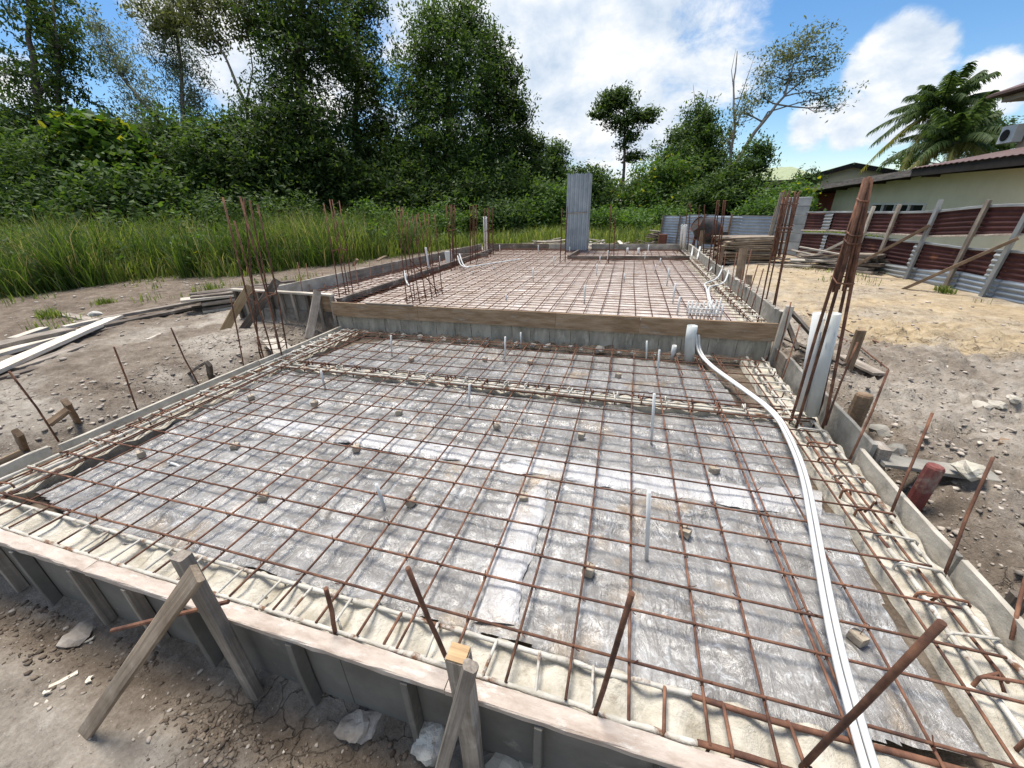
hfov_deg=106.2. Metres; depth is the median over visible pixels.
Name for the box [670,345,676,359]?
drain pipe
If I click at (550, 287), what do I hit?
plastic sheet
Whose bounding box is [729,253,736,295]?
starter bar
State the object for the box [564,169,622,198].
tree line
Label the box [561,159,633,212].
bush
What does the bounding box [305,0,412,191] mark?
tall tree
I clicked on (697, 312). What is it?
conduit rack
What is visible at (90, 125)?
bush
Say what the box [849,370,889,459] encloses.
starter bar
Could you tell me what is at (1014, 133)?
air conditioner
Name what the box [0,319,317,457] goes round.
soil clods
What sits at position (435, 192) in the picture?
bush
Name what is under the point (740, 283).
starter bar
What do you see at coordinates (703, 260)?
form board
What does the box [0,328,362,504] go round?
ground beam
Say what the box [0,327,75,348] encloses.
plank
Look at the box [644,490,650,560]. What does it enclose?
level peg
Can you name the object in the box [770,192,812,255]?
sheet metal panel
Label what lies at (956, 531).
soil clods
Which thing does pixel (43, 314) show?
grass tuft
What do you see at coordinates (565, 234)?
column rebar
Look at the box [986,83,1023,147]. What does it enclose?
house
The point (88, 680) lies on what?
wood chip
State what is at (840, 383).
starter bar
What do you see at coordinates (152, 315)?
plank
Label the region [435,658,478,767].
brace plank
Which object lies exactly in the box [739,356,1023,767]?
ground beam
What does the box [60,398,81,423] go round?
timber stake
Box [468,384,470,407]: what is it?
level peg
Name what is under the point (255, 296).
column rebar
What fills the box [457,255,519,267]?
conduit pipe
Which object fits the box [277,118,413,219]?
bush
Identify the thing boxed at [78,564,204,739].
brace plank
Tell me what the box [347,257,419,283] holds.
form board
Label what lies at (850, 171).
house
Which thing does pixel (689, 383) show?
plastic sheet
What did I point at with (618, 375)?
spacer block
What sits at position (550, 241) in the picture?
timber pile
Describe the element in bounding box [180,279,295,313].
plank stack
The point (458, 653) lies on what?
sawn cap
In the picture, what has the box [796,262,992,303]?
short grass
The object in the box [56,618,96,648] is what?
clay clod
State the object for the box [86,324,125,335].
plank
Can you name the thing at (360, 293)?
edge timber
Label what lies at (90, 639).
wood chip
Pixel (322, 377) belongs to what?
level peg
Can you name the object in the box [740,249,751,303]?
starter bar
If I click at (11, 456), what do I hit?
plank
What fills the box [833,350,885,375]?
plank
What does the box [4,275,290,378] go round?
soil clods
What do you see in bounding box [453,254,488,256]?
edge timber
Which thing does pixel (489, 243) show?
column rebar
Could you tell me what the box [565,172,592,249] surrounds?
column form
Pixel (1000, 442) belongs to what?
plank
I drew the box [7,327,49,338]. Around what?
plank
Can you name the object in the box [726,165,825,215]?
bush
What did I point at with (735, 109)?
bare tree
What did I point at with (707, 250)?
timber pile
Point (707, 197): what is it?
bush
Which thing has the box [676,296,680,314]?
level peg
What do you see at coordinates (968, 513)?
starter bar
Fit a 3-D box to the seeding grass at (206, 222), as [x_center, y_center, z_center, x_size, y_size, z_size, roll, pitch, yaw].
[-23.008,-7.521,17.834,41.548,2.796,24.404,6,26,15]
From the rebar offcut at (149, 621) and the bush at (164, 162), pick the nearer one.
the rebar offcut at (149, 621)
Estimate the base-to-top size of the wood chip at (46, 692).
0.010 m
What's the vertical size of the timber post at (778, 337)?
0.785 m
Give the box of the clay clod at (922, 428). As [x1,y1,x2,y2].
[917,426,928,434]
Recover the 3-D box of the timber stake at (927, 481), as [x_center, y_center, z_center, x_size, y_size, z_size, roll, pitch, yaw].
[2.376,0.701,2.271,0.118,0.531,0.083,-8,26,-13]
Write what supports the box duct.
on the plastic sheet at (356, 290)
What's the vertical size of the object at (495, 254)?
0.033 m
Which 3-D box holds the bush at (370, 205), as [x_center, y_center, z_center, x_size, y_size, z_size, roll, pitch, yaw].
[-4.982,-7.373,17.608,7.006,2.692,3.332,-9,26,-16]
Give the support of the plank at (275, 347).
on the ground beam at (21, 482)
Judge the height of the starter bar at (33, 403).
0.580 m
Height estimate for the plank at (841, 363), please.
0.178 m
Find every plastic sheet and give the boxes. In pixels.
[36,368,989,755]
[306,339,735,405]
[322,252,478,301]
[361,250,736,320]
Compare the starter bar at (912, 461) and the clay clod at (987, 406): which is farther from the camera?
the clay clod at (987, 406)
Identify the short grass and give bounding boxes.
[1,253,411,331]
[2,238,511,301]
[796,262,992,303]
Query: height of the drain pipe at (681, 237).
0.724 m
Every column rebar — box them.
[222,196,287,358]
[323,199,354,302]
[396,206,443,303]
[446,205,456,270]
[469,205,477,264]
[484,208,493,253]
[560,206,567,261]
[608,205,615,260]
[685,203,704,253]
[707,200,725,275]
[757,190,800,321]
[790,176,873,428]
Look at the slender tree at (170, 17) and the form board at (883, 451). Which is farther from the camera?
the slender tree at (170, 17)
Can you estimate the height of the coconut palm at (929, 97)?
7.604 m
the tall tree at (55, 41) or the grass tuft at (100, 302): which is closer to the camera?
the grass tuft at (100, 302)
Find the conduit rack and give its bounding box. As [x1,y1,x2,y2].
[686,298,724,319]
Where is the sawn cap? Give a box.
[445,642,469,664]
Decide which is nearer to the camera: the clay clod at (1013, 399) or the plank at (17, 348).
the clay clod at (1013, 399)
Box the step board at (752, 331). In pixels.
[331,302,778,341]
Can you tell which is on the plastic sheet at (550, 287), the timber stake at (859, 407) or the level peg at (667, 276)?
the level peg at (667, 276)
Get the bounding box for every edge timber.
[336,249,491,301]
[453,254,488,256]
[567,249,579,258]
[571,256,689,259]
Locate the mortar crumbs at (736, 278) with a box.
[689,244,783,311]
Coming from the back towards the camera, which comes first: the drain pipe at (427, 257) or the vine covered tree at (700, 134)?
the vine covered tree at (700, 134)
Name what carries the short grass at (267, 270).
on the ground at (38, 736)
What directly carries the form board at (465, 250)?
on the ground at (38, 736)
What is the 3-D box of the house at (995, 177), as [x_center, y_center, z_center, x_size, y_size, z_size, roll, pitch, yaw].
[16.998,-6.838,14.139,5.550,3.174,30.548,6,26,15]
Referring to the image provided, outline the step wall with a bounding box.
[337,316,771,359]
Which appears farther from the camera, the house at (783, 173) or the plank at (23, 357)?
the house at (783, 173)
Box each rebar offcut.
[110,599,229,632]
[837,335,888,369]
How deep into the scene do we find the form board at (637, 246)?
10.83 m
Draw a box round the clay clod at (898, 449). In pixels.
[887,443,906,455]
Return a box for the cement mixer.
[690,216,727,255]
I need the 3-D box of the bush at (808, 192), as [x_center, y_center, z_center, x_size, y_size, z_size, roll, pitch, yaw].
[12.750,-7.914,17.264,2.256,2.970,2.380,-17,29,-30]
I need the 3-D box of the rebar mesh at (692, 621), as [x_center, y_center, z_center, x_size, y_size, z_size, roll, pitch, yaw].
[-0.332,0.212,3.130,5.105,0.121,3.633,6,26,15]
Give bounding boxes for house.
[740,167,810,206]
[773,162,900,188]
[806,147,1023,250]
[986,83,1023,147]
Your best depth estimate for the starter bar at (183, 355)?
3.54 m
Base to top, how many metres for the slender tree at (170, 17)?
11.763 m
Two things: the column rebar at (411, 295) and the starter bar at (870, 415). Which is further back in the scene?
the column rebar at (411, 295)
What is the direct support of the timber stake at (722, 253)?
on the ground at (38, 736)
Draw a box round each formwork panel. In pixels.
[0,529,759,767]
[229,288,337,331]
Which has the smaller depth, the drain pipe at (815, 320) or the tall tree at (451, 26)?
the drain pipe at (815, 320)
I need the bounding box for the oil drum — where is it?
[658,234,667,243]
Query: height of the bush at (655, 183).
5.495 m
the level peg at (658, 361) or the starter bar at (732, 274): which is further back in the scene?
the starter bar at (732, 274)
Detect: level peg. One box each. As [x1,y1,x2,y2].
[167,461,179,466]
[320,370,325,388]
[375,483,385,509]
[390,335,392,355]
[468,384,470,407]
[504,336,505,362]
[520,332,521,349]
[583,285,585,303]
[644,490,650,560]
[645,341,647,360]
[650,393,655,444]
[656,350,659,378]
[666,268,669,285]
[672,283,676,303]
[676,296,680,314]
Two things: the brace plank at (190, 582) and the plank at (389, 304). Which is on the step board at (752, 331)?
the plank at (389, 304)
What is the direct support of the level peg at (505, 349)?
on the plastic sheet at (689, 383)
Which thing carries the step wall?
on the ground at (38, 736)
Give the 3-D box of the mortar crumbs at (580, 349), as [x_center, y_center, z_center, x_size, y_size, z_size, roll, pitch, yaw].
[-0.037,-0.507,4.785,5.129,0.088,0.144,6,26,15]
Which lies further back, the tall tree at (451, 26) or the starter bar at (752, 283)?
the tall tree at (451, 26)
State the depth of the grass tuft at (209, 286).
7.70 m
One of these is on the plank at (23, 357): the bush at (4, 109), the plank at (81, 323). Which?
the plank at (81, 323)
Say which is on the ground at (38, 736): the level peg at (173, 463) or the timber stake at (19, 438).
the timber stake at (19, 438)
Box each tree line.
[2,111,240,204]
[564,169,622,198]
[616,173,670,196]
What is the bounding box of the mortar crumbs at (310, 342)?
[291,328,357,354]
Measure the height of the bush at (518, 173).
7.194 m
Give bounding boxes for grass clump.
[36,226,134,258]
[134,223,185,245]
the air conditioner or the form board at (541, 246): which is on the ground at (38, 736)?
the form board at (541, 246)
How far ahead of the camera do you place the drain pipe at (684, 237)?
9.91 m
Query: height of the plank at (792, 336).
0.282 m
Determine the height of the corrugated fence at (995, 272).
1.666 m
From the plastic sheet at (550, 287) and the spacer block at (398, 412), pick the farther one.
the plastic sheet at (550, 287)
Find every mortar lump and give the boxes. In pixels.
[410,721,456,766]
[950,459,988,481]
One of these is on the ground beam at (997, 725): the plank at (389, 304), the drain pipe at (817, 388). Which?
the drain pipe at (817, 388)
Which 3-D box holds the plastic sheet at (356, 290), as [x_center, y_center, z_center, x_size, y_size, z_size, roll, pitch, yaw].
[-2.019,-2.659,8.813,1.050,0.025,7.300,6,26,15]
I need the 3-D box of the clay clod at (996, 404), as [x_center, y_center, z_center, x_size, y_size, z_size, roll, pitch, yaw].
[3.684,0.159,2.929,0.112,0.055,0.124,-20,30,-34]
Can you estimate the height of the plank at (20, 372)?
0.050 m
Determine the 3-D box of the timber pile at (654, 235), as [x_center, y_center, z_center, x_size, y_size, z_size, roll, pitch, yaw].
[5.472,-5.751,15.103,2.716,0.513,2.050,-12,27,-21]
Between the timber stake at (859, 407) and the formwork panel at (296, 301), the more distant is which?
the formwork panel at (296, 301)
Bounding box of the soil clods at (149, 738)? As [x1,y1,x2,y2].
[0,600,415,767]
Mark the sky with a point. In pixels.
(571, 50)
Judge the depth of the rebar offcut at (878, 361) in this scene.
3.90 m
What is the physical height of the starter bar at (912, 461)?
0.496 m
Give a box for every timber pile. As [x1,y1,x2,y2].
[532,237,564,243]
[564,239,629,243]
[611,230,659,243]
[702,247,719,252]
[756,246,847,268]
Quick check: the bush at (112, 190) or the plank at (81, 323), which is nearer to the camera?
the plank at (81, 323)
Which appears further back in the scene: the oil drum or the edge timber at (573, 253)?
the oil drum
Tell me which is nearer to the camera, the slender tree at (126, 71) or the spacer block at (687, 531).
the spacer block at (687, 531)
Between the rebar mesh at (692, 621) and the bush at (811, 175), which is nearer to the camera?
the rebar mesh at (692, 621)
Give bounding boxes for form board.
[0,445,53,481]
[58,361,259,451]
[258,326,341,366]
[277,272,349,291]
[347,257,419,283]
[419,244,481,265]
[483,244,548,250]
[549,244,564,249]
[591,244,686,251]
[688,244,699,257]
[698,253,715,271]
[712,263,732,290]
[731,277,755,307]
[753,295,782,322]
[771,348,787,377]
[782,357,802,395]
[817,392,877,462]
[853,448,963,576]
[873,441,892,469]
[949,560,1023,660]
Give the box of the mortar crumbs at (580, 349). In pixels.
[353,330,737,362]
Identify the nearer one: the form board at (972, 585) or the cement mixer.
the form board at (972, 585)
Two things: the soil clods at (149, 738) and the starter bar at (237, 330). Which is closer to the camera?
the soil clods at (149, 738)
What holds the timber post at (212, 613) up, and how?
on the ground at (38, 736)
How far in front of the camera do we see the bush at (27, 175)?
14.10 m
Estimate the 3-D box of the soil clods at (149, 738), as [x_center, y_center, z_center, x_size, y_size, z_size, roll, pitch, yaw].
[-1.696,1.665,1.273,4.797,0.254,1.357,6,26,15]
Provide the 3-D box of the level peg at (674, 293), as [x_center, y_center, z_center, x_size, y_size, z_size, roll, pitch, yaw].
[2.128,-1.173,5.052,0.022,0.288,0.022,-4,25,-5]
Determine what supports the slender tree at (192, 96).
on the ground at (38, 736)
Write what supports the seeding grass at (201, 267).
on the ground at (38, 736)
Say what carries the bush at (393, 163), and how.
on the ground at (38, 736)
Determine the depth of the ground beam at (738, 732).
1.43 m
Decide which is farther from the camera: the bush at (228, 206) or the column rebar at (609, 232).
the bush at (228, 206)
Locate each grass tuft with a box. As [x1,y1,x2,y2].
[33,306,61,319]
[90,297,114,306]
[191,280,223,291]
[932,284,957,294]
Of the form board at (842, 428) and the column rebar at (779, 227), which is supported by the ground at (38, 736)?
the form board at (842, 428)
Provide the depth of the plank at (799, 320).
4.08 m
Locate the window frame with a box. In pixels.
[869,203,926,210]
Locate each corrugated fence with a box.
[660,207,776,247]
[796,200,1023,303]
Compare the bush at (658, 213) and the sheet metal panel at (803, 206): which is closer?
the sheet metal panel at (803, 206)
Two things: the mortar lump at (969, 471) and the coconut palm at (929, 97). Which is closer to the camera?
the mortar lump at (969, 471)
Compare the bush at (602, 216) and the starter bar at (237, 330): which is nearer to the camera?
the starter bar at (237, 330)
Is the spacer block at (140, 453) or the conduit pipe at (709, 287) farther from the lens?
the conduit pipe at (709, 287)
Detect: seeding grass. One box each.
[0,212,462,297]
[1,197,451,260]
[37,225,426,280]
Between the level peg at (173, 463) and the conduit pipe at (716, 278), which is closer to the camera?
the level peg at (173, 463)
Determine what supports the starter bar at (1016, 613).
on the ground beam at (997, 725)
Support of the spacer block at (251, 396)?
on the plastic sheet at (792, 676)
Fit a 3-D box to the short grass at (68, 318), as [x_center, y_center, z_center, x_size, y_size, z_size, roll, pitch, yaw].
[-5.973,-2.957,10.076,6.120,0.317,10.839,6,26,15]
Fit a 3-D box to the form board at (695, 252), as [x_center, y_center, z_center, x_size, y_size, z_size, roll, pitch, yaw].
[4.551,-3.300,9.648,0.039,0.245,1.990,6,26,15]
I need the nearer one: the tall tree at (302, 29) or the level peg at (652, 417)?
the level peg at (652, 417)
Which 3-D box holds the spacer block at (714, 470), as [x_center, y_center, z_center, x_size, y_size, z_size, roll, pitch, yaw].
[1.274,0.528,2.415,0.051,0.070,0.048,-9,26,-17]
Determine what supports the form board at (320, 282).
on the ground at (38, 736)
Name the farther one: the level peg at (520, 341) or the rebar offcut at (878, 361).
the level peg at (520, 341)
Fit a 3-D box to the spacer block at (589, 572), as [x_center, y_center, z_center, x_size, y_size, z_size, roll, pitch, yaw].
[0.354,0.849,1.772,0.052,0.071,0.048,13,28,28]
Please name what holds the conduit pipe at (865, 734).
on the rebar mesh at (692, 621)
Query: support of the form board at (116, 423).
on the ground at (38, 736)
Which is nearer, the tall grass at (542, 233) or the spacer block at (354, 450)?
the spacer block at (354, 450)
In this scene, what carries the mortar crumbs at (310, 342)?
on the ground beam at (21, 482)
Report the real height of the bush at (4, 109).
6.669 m
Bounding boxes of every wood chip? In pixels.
[42,689,51,693]
[49,670,77,688]
[82,636,95,643]
[85,675,93,683]
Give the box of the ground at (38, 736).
[0,206,1023,767]
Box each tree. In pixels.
[0,0,123,185]
[65,0,172,202]
[113,0,261,114]
[117,0,229,198]
[216,0,373,205]
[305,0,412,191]
[367,0,513,205]
[459,12,543,190]
[493,123,557,186]
[542,134,573,188]
[587,80,664,190]
[646,86,740,188]
[707,126,781,198]
[719,50,757,163]
[727,15,868,167]
[887,106,1023,168]
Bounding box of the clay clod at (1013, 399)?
[1006,394,1021,403]
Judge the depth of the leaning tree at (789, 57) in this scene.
22.89 m
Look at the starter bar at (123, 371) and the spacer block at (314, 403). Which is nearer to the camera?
the starter bar at (123, 371)
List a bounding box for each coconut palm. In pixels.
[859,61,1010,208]
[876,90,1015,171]
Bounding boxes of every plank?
[0,315,123,373]
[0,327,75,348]
[0,336,59,355]
[0,366,38,379]
[0,450,23,464]
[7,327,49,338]
[10,344,88,370]
[60,313,93,319]
[61,318,100,327]
[75,301,200,322]
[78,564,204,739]
[80,303,200,329]
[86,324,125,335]
[187,361,205,373]
[220,284,251,329]
[239,277,280,328]
[263,337,293,353]
[304,289,320,338]
[365,302,413,305]
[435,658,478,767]
[783,336,846,366]
[787,322,799,350]
[792,310,833,356]
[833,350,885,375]
[879,455,1000,481]
[998,438,1009,445]
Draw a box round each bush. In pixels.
[0,83,101,181]
[0,107,116,231]
[16,134,197,231]
[29,101,165,185]
[81,106,219,195]
[117,99,255,227]
[172,183,330,233]
[185,99,329,220]
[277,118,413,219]
[326,191,477,235]
[344,129,432,200]
[369,154,514,226]
[404,126,564,194]
[457,190,545,234]
[480,148,566,222]
[510,168,568,230]
[560,199,658,232]
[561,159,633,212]
[605,146,707,213]
[616,197,702,226]
[663,165,771,215]
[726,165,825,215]
[764,170,826,214]
[770,162,832,192]
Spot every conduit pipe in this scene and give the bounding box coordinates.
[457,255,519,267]
[695,334,869,767]
[698,334,879,767]
[704,266,722,306]
[708,270,728,301]
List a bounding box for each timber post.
[170,549,262,700]
[445,646,484,767]
[768,305,793,367]
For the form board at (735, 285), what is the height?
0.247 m
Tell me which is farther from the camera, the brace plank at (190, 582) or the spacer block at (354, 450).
the spacer block at (354, 450)
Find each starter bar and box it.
[8,371,59,441]
[113,346,137,409]
[170,327,198,384]
[230,296,243,365]
[323,586,337,635]
[405,566,446,659]
[593,590,634,715]
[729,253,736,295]
[736,267,743,300]
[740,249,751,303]
[745,263,758,304]
[750,268,763,310]
[775,302,791,361]
[781,324,800,378]
[798,618,947,767]
[825,342,858,425]
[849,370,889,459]
[890,412,933,511]
[943,457,994,577]
[1009,576,1023,640]
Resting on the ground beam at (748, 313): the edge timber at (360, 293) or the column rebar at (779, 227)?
the column rebar at (779, 227)
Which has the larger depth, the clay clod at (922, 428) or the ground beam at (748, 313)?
the ground beam at (748, 313)
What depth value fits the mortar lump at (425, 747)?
1.50 m
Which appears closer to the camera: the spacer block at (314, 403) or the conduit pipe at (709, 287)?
the spacer block at (314, 403)
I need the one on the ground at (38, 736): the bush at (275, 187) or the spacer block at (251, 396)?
the bush at (275, 187)
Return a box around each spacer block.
[136,448,146,458]
[229,440,239,449]
[247,393,254,400]
[257,491,269,502]
[310,399,318,406]
[352,443,360,452]
[395,407,402,415]
[404,495,416,507]
[493,420,500,429]
[519,491,527,501]
[578,430,585,439]
[582,561,594,577]
[615,372,621,378]
[678,525,691,539]
[708,463,720,474]
[846,627,869,647]
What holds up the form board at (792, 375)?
on the ground at (38, 736)
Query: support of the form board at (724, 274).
on the ground at (38, 736)
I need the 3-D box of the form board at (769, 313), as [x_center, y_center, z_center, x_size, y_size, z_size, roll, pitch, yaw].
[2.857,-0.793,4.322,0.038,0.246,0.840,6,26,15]
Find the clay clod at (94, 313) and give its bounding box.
[86,311,102,316]
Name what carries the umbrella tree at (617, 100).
on the ground at (38, 736)
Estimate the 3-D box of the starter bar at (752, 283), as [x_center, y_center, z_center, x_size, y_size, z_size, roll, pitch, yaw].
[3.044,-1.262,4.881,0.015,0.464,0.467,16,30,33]
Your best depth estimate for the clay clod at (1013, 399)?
2.89 m
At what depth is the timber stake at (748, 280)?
6.17 m
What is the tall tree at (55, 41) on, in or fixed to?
on the ground at (38, 736)
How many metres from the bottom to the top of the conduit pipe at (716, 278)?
0.135 m
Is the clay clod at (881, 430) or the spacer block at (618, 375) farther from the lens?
the spacer block at (618, 375)
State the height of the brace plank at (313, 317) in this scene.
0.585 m
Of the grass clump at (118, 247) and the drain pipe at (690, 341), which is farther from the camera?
the grass clump at (118, 247)
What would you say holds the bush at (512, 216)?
on the ground at (38, 736)
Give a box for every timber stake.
[11,428,29,451]
[47,408,70,426]
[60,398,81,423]
[205,360,213,378]
[698,230,704,250]
[717,246,724,265]
[735,248,747,279]
[745,275,752,286]
[842,329,866,371]
[847,392,873,426]
[907,462,945,511]
[1004,590,1023,616]
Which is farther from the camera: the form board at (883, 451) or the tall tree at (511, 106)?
the tall tree at (511, 106)
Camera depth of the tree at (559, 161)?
28.40 m
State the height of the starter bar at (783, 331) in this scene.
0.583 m
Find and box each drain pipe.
[425,247,428,267]
[483,216,487,250]
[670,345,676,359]
[679,224,682,248]
[682,224,686,250]
[684,324,697,363]
[796,312,825,411]
[805,312,841,416]
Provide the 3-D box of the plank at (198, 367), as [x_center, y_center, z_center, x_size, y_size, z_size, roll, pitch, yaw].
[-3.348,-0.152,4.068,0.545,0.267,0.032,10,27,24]
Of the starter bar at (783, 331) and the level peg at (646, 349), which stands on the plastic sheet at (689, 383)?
the level peg at (646, 349)
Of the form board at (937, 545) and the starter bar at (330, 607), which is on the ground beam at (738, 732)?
the starter bar at (330, 607)
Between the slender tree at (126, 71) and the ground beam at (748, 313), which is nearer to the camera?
the ground beam at (748, 313)
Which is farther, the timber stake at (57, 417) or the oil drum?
the oil drum
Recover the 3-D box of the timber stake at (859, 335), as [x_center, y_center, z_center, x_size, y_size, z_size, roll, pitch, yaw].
[3.256,-0.191,3.717,0.073,0.679,0.055,6,26,15]
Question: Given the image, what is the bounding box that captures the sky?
[0,0,1023,203]
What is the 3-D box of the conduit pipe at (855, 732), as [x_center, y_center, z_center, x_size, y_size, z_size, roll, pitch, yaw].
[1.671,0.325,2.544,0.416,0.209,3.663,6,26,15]
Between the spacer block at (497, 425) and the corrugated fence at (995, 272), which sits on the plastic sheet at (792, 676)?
the spacer block at (497, 425)
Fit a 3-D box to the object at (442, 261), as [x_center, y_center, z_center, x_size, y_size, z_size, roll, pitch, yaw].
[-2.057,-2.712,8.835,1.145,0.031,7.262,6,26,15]
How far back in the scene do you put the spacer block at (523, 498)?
2.20 m
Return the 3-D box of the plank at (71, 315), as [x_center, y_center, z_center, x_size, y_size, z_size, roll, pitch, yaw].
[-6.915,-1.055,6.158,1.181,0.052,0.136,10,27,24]
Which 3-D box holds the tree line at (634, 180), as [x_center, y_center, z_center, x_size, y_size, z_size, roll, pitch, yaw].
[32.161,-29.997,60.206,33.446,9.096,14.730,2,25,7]
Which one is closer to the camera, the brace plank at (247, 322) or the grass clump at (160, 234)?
the brace plank at (247, 322)
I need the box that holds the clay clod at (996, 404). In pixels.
[987,399,1007,408]
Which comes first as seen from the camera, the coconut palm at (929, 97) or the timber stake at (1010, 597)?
the timber stake at (1010, 597)
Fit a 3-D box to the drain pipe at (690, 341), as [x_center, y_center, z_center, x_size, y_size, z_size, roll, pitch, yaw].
[1.857,-0.409,4.001,0.166,0.421,0.101,-22,32,-38]
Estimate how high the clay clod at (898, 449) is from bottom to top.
0.141 m
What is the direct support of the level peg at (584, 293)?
on the plastic sheet at (550, 287)
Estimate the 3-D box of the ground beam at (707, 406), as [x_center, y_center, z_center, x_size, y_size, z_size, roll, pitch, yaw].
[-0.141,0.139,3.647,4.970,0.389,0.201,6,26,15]
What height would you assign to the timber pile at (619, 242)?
0.248 m
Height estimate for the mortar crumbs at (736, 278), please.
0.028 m
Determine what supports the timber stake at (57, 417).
on the timber stake at (68, 405)
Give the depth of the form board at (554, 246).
11.43 m
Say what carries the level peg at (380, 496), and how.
on the plastic sheet at (792, 676)
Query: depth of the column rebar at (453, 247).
8.26 m
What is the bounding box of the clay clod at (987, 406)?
[971,400,993,411]
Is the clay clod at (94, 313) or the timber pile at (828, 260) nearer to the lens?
the clay clod at (94, 313)
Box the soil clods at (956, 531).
[777,307,1023,619]
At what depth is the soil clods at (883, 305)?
5.75 m
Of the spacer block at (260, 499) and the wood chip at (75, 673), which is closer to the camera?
the wood chip at (75, 673)
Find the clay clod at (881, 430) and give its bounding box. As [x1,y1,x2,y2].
[869,424,892,436]
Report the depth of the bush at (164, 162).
18.99 m
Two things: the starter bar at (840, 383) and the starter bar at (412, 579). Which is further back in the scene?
the starter bar at (840, 383)
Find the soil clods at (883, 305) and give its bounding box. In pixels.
[729,257,1023,347]
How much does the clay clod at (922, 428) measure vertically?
0.077 m
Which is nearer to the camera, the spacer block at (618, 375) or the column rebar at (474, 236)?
the spacer block at (618, 375)
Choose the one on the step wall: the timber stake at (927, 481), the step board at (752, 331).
the step board at (752, 331)
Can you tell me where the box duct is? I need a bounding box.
[444,251,451,262]
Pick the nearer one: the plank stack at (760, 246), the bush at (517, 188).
the plank stack at (760, 246)
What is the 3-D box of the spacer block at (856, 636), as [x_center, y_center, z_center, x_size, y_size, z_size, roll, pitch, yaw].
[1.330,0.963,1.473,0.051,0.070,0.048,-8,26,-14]
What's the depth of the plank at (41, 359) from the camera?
4.44 m
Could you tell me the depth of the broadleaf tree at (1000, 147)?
26.53 m
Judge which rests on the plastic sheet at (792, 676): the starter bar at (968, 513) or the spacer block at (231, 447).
the spacer block at (231, 447)
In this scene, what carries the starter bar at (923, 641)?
on the ground beam at (738, 732)
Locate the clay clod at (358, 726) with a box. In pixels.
[333,709,381,744]
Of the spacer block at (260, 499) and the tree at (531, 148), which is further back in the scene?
the tree at (531, 148)
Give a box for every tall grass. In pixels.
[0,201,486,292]
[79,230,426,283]
[367,215,882,258]
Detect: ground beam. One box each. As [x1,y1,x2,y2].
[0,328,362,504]
[0,498,965,767]
[278,359,809,429]
[678,249,767,322]
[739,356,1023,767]
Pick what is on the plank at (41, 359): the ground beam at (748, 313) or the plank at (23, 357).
the plank at (23, 357)
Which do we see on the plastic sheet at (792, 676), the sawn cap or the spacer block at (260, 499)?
the spacer block at (260, 499)
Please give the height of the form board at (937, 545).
0.232 m
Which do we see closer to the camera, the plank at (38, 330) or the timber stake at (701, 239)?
the plank at (38, 330)
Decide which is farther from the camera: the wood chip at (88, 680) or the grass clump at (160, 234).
the grass clump at (160, 234)
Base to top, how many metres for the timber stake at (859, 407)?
0.625 m
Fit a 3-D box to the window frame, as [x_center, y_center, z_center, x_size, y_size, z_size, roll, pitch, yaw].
[15.203,-6.743,15.370,0.091,0.850,3.607,6,26,15]
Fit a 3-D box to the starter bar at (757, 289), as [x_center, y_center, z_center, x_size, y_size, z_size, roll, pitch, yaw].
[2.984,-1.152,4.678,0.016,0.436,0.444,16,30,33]
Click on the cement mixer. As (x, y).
(708, 226)
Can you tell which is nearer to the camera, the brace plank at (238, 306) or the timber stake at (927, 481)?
the timber stake at (927, 481)
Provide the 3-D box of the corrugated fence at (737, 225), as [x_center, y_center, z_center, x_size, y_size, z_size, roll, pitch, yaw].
[6.689,-5.159,12.932,0.140,1.412,3.653,-22,32,-37]
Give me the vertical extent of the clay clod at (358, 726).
0.071 m
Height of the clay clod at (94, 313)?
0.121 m
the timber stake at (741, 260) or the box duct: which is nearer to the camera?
the timber stake at (741, 260)
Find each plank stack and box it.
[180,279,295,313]
[712,235,784,263]
[846,253,889,274]
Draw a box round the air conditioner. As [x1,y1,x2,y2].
[996,123,1023,143]

